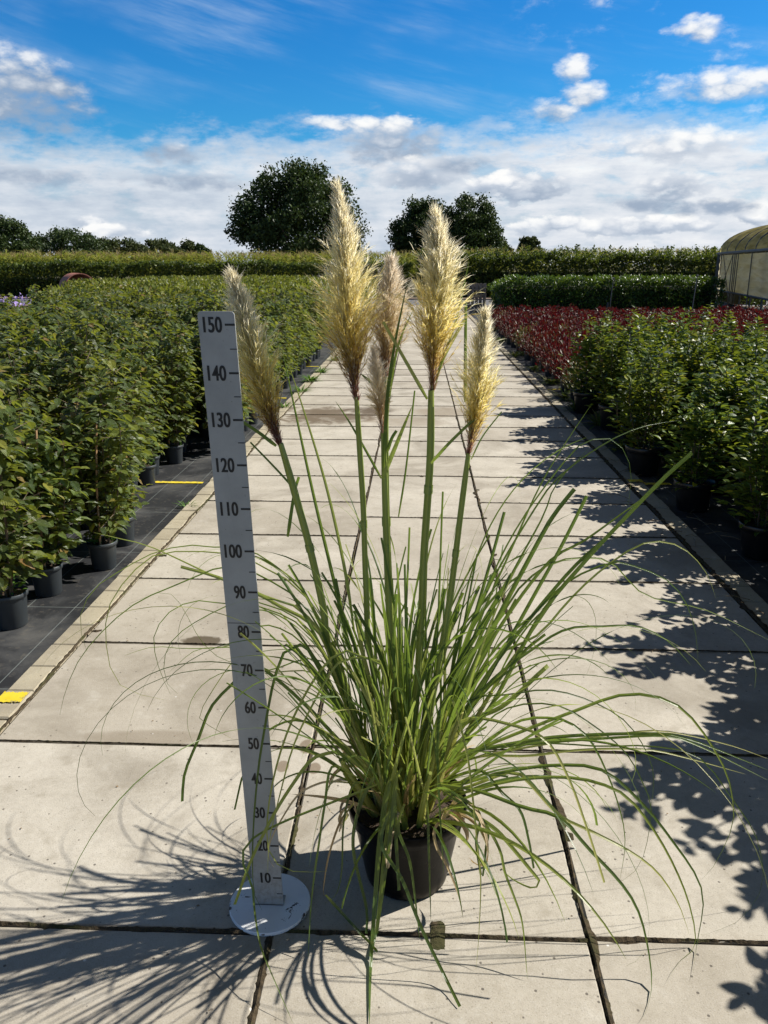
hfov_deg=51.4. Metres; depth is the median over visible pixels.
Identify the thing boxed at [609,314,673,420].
potted fruit shrub
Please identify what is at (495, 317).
potted photinia
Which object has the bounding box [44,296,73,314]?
potted hornbeam
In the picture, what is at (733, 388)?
potted fruit shrub
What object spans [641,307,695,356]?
potted fruit shrub
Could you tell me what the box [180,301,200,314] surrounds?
potted hornbeam
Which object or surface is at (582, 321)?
potted photinia
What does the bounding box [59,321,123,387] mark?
potted hornbeam
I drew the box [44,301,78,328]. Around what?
potted hornbeam
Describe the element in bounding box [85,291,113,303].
potted hornbeam
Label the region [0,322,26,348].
potted hornbeam
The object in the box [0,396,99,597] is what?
potted hornbeam
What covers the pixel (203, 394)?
potted hornbeam
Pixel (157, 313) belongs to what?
potted hornbeam
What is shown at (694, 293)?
sprinkler riser
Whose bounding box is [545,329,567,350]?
potted photinia
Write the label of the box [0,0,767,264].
sky
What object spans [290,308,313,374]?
potted hornbeam
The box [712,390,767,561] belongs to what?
potted fruit shrub
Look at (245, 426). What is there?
potted hornbeam
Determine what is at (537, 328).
potted photinia
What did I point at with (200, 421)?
potted hornbeam
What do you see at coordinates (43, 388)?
potted hornbeam
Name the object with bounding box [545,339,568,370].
potted photinia
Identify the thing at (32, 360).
potted hornbeam
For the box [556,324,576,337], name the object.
potted photinia
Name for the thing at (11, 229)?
field tree
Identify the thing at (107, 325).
potted hornbeam
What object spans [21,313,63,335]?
potted hornbeam
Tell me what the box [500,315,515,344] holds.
potted photinia
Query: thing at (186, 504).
weed tuft
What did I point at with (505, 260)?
field hedge
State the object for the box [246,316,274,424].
potted hornbeam
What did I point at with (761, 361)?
potted fruit shrub
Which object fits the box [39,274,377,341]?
hornbeam block
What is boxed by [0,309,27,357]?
potted hornbeam
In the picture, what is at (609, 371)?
potted fruit shrub
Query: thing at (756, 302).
plant bed
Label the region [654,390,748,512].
potted fruit shrub
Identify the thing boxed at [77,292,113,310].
potted hornbeam
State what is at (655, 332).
potted fruit shrub
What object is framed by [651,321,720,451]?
potted fruit shrub
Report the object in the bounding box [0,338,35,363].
potted hornbeam
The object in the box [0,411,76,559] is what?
potted hornbeam
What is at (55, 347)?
potted hornbeam
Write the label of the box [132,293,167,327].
potted hornbeam
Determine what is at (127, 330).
potted hornbeam
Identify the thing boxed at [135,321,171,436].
potted hornbeam
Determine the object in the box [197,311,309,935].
height gauge
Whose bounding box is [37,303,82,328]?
potted hornbeam
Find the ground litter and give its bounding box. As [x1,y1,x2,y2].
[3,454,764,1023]
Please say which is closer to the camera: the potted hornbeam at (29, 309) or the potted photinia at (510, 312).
the potted hornbeam at (29, 309)
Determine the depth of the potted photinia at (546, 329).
14.77 m
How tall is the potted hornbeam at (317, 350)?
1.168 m
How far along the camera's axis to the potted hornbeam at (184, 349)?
8.55 m
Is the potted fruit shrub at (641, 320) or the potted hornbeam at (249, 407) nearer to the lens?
the potted hornbeam at (249, 407)
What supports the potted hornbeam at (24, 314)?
on the weed mat at (51, 621)
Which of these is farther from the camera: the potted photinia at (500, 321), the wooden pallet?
the wooden pallet
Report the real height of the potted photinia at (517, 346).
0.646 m
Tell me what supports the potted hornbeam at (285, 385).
on the weed mat at (51, 621)
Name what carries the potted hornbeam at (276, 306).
on the weed mat at (51, 621)
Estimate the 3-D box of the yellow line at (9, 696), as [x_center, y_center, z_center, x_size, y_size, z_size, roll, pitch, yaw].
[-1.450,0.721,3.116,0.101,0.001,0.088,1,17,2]
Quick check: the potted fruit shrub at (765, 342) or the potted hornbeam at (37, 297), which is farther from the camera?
the potted hornbeam at (37, 297)
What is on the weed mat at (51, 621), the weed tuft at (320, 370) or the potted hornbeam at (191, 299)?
the potted hornbeam at (191, 299)
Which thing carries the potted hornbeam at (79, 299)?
on the weed mat at (51, 621)
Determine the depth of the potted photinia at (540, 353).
12.80 m
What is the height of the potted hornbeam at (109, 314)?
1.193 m
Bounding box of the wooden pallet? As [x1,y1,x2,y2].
[467,283,485,308]
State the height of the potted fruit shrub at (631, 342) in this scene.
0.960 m
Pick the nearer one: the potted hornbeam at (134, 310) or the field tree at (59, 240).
the potted hornbeam at (134, 310)
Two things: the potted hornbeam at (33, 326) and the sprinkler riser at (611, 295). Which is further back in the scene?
the sprinkler riser at (611, 295)
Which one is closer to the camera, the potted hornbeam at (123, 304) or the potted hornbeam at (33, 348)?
the potted hornbeam at (33, 348)
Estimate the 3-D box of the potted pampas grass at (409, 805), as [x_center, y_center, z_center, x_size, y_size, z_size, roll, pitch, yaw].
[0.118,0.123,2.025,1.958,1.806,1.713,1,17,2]
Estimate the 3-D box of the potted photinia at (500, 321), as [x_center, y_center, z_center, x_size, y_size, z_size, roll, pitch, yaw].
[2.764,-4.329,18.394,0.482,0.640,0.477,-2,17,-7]
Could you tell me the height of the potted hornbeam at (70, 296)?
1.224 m
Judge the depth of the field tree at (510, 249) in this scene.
93.75 m
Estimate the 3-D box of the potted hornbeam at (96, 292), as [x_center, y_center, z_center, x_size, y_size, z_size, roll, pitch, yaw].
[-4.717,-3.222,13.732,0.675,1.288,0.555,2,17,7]
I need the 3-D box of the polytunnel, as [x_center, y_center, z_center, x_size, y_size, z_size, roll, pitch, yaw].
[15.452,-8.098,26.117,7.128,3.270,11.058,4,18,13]
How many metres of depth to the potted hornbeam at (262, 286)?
12.72 m
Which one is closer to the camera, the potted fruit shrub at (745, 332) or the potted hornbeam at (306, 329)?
the potted fruit shrub at (745, 332)
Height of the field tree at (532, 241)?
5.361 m
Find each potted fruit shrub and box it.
[557,310,619,413]
[580,313,625,401]
[583,324,646,430]
[602,331,646,402]
[602,341,696,476]
[605,340,671,442]
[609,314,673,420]
[609,331,697,462]
[614,331,645,351]
[624,305,669,344]
[635,317,681,375]
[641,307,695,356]
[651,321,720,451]
[652,307,696,350]
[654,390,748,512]
[656,330,719,416]
[673,353,758,495]
[682,336,751,429]
[684,356,753,454]
[690,324,723,348]
[693,301,739,345]
[696,316,767,420]
[712,344,767,528]
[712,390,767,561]
[714,340,759,368]
[718,317,767,363]
[724,368,767,485]
[728,327,767,360]
[730,350,767,459]
[744,362,767,429]
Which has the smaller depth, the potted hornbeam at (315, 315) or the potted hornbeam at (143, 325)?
the potted hornbeam at (143, 325)
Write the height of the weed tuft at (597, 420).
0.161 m
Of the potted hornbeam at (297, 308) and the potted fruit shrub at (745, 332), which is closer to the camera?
the potted fruit shrub at (745, 332)
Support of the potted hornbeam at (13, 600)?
on the weed mat at (51, 621)
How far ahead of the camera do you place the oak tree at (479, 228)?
83.06 m
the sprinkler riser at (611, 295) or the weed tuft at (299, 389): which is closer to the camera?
the weed tuft at (299, 389)
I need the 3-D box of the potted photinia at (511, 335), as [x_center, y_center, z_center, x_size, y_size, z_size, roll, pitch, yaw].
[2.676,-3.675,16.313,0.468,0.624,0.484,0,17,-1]
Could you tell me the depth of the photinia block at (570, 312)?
19.18 m
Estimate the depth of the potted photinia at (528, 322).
16.52 m
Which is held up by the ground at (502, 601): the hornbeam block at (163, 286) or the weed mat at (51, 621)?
the weed mat at (51, 621)
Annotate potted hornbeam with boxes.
[0,293,26,334]
[0,299,24,327]
[0,308,36,339]
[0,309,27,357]
[0,320,38,366]
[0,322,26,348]
[0,325,66,473]
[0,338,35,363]
[0,346,50,372]
[0,346,61,443]
[0,347,65,533]
[0,369,54,630]
[0,374,60,487]
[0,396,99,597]
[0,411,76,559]
[10,307,38,326]
[13,308,65,349]
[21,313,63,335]
[24,287,53,314]
[24,321,68,367]
[27,284,61,313]
[28,303,43,315]
[33,299,70,332]
[33,333,70,377]
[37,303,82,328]
[37,310,128,452]
[38,389,147,570]
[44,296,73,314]
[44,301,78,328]
[45,351,78,477]
[46,361,126,529]
[47,347,141,480]
[48,357,152,546]
[57,285,76,304]
[59,290,87,314]
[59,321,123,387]
[62,309,83,327]
[64,293,83,311]
[64,307,113,347]
[64,311,101,349]
[65,295,98,319]
[71,288,97,298]
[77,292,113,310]
[80,297,113,313]
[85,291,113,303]
[86,305,142,357]
[90,286,115,299]
[90,294,130,326]
[96,330,135,381]
[99,286,150,343]
[101,290,130,310]
[103,319,148,372]
[105,335,164,431]
[105,360,163,496]
[106,316,146,350]
[108,296,130,315]
[108,310,131,332]
[108,339,167,486]
[126,353,180,474]
[128,324,160,344]
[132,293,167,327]
[132,323,150,345]
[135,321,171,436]
[139,310,181,333]
[139,329,169,353]
[140,323,204,464]
[141,323,197,441]
[146,304,181,330]
[146,333,205,451]
[149,295,178,307]
[150,312,191,339]
[152,301,175,310]
[159,304,179,318]
[159,308,181,323]
[166,295,206,321]
[168,327,196,420]
[169,290,199,305]
[171,300,203,341]
[176,304,204,408]
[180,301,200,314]
[184,316,203,429]
[186,287,227,325]
[187,310,208,437]
[193,330,249,436]
[193,342,254,421]
[207,297,227,310]
[220,294,232,310]
[233,289,279,380]
[239,351,251,419]
[240,320,280,417]
[241,351,254,431]
[244,285,266,307]
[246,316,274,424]
[250,292,293,331]
[260,299,297,371]
[263,290,285,307]
[265,325,291,383]
[271,318,295,391]
[272,295,311,377]
[272,313,298,388]
[273,301,305,381]
[274,287,297,301]
[280,311,314,363]
[281,291,302,317]
[287,289,311,368]
[290,305,320,365]
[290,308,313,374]
[297,304,320,360]
[298,292,330,358]
[301,298,332,356]
[305,298,323,363]
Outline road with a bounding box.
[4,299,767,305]
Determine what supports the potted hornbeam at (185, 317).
on the weed mat at (51, 621)
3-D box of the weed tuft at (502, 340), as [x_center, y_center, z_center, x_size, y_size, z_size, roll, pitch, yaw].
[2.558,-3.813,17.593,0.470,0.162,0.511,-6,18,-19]
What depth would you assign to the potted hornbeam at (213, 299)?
9.18 m
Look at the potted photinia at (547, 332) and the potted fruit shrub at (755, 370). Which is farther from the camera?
the potted photinia at (547, 332)
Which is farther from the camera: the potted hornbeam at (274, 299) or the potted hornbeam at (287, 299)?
the potted hornbeam at (287, 299)
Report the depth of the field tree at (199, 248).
124.31 m
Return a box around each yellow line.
[0,691,28,702]
[155,481,202,482]
[627,479,642,481]
[643,482,670,484]
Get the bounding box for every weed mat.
[0,306,367,695]
[463,307,767,603]
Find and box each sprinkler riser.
[606,277,613,307]
[688,274,697,310]
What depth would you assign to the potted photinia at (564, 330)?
13.77 m
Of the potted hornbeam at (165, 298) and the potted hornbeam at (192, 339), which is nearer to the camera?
the potted hornbeam at (192, 339)
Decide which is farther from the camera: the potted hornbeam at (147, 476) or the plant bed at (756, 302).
the plant bed at (756, 302)
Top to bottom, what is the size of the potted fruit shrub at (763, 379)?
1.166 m
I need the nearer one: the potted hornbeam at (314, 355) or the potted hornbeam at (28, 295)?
the potted hornbeam at (28, 295)
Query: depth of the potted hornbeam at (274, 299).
11.64 m
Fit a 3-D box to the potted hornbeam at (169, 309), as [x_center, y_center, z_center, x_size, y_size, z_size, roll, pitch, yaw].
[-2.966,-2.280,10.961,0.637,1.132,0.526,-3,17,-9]
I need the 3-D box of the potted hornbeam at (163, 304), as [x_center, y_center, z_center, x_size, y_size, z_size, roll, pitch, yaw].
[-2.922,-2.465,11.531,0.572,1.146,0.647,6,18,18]
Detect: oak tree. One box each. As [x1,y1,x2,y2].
[224,154,372,275]
[384,194,451,279]
[442,191,506,271]
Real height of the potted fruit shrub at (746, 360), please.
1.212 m
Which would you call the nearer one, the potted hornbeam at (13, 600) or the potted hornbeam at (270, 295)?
the potted hornbeam at (13, 600)
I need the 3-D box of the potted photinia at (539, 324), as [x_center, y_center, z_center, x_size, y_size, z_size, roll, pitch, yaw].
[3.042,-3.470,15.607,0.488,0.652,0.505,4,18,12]
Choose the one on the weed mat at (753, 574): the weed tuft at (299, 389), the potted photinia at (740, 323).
the potted photinia at (740, 323)
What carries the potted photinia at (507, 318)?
on the weed mat at (753, 574)
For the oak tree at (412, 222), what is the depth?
87.94 m
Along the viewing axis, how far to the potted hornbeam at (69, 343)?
5.53 m
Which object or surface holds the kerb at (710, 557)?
on the ground at (502, 601)
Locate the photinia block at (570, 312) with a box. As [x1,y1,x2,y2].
[500,303,767,323]
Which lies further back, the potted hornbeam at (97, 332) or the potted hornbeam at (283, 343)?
the potted hornbeam at (283, 343)
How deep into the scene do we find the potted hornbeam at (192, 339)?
8.10 m
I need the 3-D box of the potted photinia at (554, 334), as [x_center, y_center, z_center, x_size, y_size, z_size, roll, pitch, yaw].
[2.748,-2.690,13.103,0.470,0.644,0.479,-7,19,-21]
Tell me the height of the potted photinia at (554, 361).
0.592 m
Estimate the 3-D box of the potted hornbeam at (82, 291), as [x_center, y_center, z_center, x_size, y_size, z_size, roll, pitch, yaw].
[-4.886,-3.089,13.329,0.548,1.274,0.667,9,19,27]
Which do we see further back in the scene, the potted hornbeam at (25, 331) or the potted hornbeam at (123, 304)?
the potted hornbeam at (123, 304)
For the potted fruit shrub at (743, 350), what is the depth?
7.53 m
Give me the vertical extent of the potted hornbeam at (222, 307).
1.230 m
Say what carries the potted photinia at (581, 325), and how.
on the weed mat at (753, 574)
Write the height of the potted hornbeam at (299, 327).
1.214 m
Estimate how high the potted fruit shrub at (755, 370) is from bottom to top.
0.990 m
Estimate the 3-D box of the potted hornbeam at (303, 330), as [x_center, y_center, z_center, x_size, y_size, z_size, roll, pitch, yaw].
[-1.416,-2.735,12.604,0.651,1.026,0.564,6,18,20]
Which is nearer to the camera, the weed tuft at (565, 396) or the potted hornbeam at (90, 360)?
the potted hornbeam at (90, 360)
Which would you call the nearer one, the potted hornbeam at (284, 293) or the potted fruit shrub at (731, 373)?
the potted fruit shrub at (731, 373)
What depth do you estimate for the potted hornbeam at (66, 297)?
11.85 m
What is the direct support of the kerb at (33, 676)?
on the ground at (502, 601)
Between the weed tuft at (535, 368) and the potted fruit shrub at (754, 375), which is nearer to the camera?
the potted fruit shrub at (754, 375)
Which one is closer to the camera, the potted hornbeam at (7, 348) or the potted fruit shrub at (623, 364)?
the potted hornbeam at (7, 348)
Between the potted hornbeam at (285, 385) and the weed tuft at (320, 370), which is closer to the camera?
the potted hornbeam at (285, 385)
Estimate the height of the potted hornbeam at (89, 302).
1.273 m
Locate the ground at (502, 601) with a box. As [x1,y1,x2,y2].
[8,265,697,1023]
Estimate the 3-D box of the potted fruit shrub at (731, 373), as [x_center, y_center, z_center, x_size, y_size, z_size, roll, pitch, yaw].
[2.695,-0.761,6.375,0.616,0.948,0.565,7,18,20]
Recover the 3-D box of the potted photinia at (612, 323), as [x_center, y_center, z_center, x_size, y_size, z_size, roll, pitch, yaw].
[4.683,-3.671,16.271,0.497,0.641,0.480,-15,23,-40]
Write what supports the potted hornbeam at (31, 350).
on the weed mat at (51, 621)
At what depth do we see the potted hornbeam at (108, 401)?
4.65 m
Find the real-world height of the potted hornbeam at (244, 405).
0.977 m
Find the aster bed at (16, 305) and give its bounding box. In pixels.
[0,293,30,312]
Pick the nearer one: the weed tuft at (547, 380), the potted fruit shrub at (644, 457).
the potted fruit shrub at (644, 457)
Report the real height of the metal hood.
1.334 m
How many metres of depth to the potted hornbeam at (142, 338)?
7.85 m
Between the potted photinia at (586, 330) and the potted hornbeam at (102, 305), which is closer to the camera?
the potted hornbeam at (102, 305)
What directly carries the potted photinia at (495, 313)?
on the weed mat at (753, 574)
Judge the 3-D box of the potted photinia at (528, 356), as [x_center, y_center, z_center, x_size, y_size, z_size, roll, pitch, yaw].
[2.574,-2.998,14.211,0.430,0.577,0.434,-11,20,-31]
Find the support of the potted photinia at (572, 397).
on the weed mat at (753, 574)
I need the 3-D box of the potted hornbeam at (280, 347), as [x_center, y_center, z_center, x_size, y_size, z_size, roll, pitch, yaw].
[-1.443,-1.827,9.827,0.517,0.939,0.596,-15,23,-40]
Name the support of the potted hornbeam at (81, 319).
on the weed mat at (51, 621)
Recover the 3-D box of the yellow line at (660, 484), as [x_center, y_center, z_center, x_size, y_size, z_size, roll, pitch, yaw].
[2.127,-0.221,6.211,0.202,0.001,0.074,1,17,2]
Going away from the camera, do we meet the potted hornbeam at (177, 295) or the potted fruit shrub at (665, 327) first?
the potted fruit shrub at (665, 327)
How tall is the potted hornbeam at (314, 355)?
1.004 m
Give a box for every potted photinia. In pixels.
[490,306,503,330]
[492,311,500,332]
[494,310,508,337]
[494,313,506,335]
[499,314,515,340]
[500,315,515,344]
[504,306,517,321]
[504,316,521,347]
[508,318,529,350]
[512,323,532,355]
[517,328,537,359]
[520,314,532,332]
[524,331,545,365]
[525,312,539,324]
[528,322,544,351]
[529,324,546,355]
[531,320,550,333]
[532,331,550,361]
[533,337,554,369]
[535,321,551,340]
[535,336,562,376]
[536,330,564,364]
[538,313,550,324]
[542,341,568,383]
[545,324,563,341]
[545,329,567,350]
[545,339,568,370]
[547,320,562,331]
[550,346,580,391]
[552,335,577,377]
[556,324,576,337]
[557,324,573,341]
[558,321,577,335]
[560,346,579,386]
[560,355,590,400]
[563,316,575,327]
[570,315,589,326]
[573,321,586,329]
[574,329,590,343]
[581,324,592,335]
[587,312,598,327]
[611,318,623,329]
[731,312,749,324]
[734,318,742,329]
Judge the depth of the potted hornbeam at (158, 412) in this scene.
6.32 m
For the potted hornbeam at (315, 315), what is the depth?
13.54 m
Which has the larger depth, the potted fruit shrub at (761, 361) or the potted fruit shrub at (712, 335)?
the potted fruit shrub at (712, 335)
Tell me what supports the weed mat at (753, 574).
on the ground at (502, 601)
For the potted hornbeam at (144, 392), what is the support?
on the weed mat at (51, 621)
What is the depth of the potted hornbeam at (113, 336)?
6.69 m
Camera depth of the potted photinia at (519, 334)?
14.87 m
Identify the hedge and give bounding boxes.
[0,244,718,277]
[0,259,412,297]
[416,243,719,297]
[487,272,726,312]
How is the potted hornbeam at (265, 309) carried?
on the weed mat at (51, 621)
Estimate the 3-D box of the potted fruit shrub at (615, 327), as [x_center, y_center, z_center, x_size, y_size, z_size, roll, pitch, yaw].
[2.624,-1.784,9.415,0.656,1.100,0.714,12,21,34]
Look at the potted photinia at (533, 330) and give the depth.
15.10 m
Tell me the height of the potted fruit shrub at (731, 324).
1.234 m
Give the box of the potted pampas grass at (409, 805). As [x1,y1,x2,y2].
[45,175,767,1023]
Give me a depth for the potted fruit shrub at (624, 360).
7.25 m
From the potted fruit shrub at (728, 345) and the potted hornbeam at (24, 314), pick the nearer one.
the potted fruit shrub at (728, 345)
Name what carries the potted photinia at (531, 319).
on the weed mat at (753, 574)
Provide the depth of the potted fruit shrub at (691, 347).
7.50 m
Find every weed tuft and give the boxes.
[176,499,200,508]
[278,401,296,407]
[288,385,309,391]
[300,374,322,381]
[313,366,329,372]
[495,336,505,341]
[506,351,523,357]
[518,363,544,371]
[532,373,560,384]
[548,386,572,401]
[558,397,592,412]
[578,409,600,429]
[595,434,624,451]
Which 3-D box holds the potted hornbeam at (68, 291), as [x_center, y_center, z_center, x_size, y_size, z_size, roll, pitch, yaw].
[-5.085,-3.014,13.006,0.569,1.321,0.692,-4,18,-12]
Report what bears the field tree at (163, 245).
on the ground at (502, 601)
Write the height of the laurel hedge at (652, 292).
1.454 m
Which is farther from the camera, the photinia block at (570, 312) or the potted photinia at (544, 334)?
the photinia block at (570, 312)
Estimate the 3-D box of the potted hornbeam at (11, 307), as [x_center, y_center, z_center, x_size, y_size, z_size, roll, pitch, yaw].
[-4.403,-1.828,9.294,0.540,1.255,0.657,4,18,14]
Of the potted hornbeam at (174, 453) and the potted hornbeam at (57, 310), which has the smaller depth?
the potted hornbeam at (174, 453)
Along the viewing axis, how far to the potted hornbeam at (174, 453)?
6.63 m
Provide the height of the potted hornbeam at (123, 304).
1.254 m
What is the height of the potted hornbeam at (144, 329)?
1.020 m
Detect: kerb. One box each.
[0,307,378,734]
[461,307,767,634]
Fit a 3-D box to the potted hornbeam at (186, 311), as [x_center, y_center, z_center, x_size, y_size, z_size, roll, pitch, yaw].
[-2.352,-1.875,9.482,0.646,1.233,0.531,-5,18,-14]
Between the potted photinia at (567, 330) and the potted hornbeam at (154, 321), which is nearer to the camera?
the potted hornbeam at (154, 321)
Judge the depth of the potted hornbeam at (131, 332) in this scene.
7.17 m
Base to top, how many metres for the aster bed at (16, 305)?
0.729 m
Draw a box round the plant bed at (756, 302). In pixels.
[740,296,767,306]
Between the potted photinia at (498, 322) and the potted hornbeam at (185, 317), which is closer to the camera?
the potted hornbeam at (185, 317)
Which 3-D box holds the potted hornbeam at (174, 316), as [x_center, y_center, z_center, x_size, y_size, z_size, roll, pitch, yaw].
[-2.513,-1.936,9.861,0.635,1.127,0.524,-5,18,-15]
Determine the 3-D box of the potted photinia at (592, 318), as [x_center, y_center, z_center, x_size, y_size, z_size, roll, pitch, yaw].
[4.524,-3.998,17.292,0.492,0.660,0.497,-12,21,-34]
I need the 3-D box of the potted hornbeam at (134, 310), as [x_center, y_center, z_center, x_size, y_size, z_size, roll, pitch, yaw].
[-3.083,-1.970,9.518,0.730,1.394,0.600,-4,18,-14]
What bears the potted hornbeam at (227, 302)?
on the weed mat at (51, 621)
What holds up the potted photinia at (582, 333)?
on the weed mat at (753, 574)
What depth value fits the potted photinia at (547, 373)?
12.08 m
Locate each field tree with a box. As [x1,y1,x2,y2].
[0,214,43,277]
[34,225,111,275]
[80,236,149,275]
[127,237,194,272]
[189,242,214,269]
[494,236,514,271]
[516,236,543,271]
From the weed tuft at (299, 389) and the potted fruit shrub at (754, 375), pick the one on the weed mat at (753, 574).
the potted fruit shrub at (754, 375)
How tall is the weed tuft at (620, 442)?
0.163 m
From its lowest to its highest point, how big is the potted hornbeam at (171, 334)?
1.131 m
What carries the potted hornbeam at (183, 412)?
on the weed mat at (51, 621)
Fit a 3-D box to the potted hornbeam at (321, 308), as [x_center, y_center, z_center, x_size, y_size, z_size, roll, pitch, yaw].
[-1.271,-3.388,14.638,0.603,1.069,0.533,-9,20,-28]
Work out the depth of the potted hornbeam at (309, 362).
13.27 m
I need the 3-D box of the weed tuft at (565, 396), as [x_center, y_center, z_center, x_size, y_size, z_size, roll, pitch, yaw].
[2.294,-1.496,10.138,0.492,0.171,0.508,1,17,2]
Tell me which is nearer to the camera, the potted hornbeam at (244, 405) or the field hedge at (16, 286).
the potted hornbeam at (244, 405)
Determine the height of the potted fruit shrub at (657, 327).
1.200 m
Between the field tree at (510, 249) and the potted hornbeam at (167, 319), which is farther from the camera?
the field tree at (510, 249)
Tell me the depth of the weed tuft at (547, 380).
11.36 m
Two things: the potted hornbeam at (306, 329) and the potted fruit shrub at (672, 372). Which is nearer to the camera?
the potted fruit shrub at (672, 372)
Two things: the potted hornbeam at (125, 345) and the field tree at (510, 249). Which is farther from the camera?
the field tree at (510, 249)
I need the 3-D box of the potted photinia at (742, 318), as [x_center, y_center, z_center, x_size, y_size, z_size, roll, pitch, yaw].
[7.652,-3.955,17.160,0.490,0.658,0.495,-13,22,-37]
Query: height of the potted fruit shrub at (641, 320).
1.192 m
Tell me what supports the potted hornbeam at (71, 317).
on the weed mat at (51, 621)
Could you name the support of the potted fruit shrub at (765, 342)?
on the weed mat at (753, 574)
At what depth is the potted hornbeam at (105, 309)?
7.62 m
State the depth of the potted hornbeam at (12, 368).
4.64 m
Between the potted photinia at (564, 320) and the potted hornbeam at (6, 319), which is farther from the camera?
the potted photinia at (564, 320)
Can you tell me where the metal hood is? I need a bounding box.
[59,273,91,286]
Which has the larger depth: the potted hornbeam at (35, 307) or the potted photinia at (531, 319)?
the potted photinia at (531, 319)
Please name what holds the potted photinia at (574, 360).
on the weed mat at (753, 574)
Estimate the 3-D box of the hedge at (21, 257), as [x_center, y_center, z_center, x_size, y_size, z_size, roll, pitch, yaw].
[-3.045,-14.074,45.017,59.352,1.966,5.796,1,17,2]
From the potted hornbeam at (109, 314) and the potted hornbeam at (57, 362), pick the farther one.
the potted hornbeam at (109, 314)
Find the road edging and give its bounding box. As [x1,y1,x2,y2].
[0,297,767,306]
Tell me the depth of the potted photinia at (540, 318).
17.54 m
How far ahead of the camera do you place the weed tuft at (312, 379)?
11.57 m
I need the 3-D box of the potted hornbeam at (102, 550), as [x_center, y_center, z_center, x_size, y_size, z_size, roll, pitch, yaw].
[-1.589,-0.173,4.406,0.546,0.992,0.630,-8,19,-25]
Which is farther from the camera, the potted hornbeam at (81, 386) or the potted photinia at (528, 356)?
the potted photinia at (528, 356)
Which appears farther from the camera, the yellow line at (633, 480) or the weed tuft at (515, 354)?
the weed tuft at (515, 354)
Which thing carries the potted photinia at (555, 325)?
on the weed mat at (753, 574)
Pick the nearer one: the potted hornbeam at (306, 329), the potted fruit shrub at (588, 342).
the potted fruit shrub at (588, 342)
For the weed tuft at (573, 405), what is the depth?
9.26 m
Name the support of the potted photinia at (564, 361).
on the weed mat at (753, 574)
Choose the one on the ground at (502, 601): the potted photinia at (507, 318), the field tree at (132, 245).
the field tree at (132, 245)
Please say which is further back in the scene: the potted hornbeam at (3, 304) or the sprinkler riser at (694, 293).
the sprinkler riser at (694, 293)
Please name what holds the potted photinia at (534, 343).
on the weed mat at (753, 574)
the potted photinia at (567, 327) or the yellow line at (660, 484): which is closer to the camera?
the yellow line at (660, 484)
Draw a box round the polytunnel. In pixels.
[714,225,767,311]
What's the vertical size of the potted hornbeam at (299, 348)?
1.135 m
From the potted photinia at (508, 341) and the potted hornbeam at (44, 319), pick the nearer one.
the potted hornbeam at (44, 319)
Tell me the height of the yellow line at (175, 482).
0.001 m
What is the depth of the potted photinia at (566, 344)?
11.64 m
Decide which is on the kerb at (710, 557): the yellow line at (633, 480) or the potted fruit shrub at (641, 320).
the yellow line at (633, 480)
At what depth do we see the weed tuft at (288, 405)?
9.51 m
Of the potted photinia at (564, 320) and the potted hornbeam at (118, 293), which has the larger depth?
the potted photinia at (564, 320)
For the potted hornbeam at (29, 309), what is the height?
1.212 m
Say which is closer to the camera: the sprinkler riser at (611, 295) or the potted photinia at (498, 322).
the potted photinia at (498, 322)
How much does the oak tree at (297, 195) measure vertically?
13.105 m

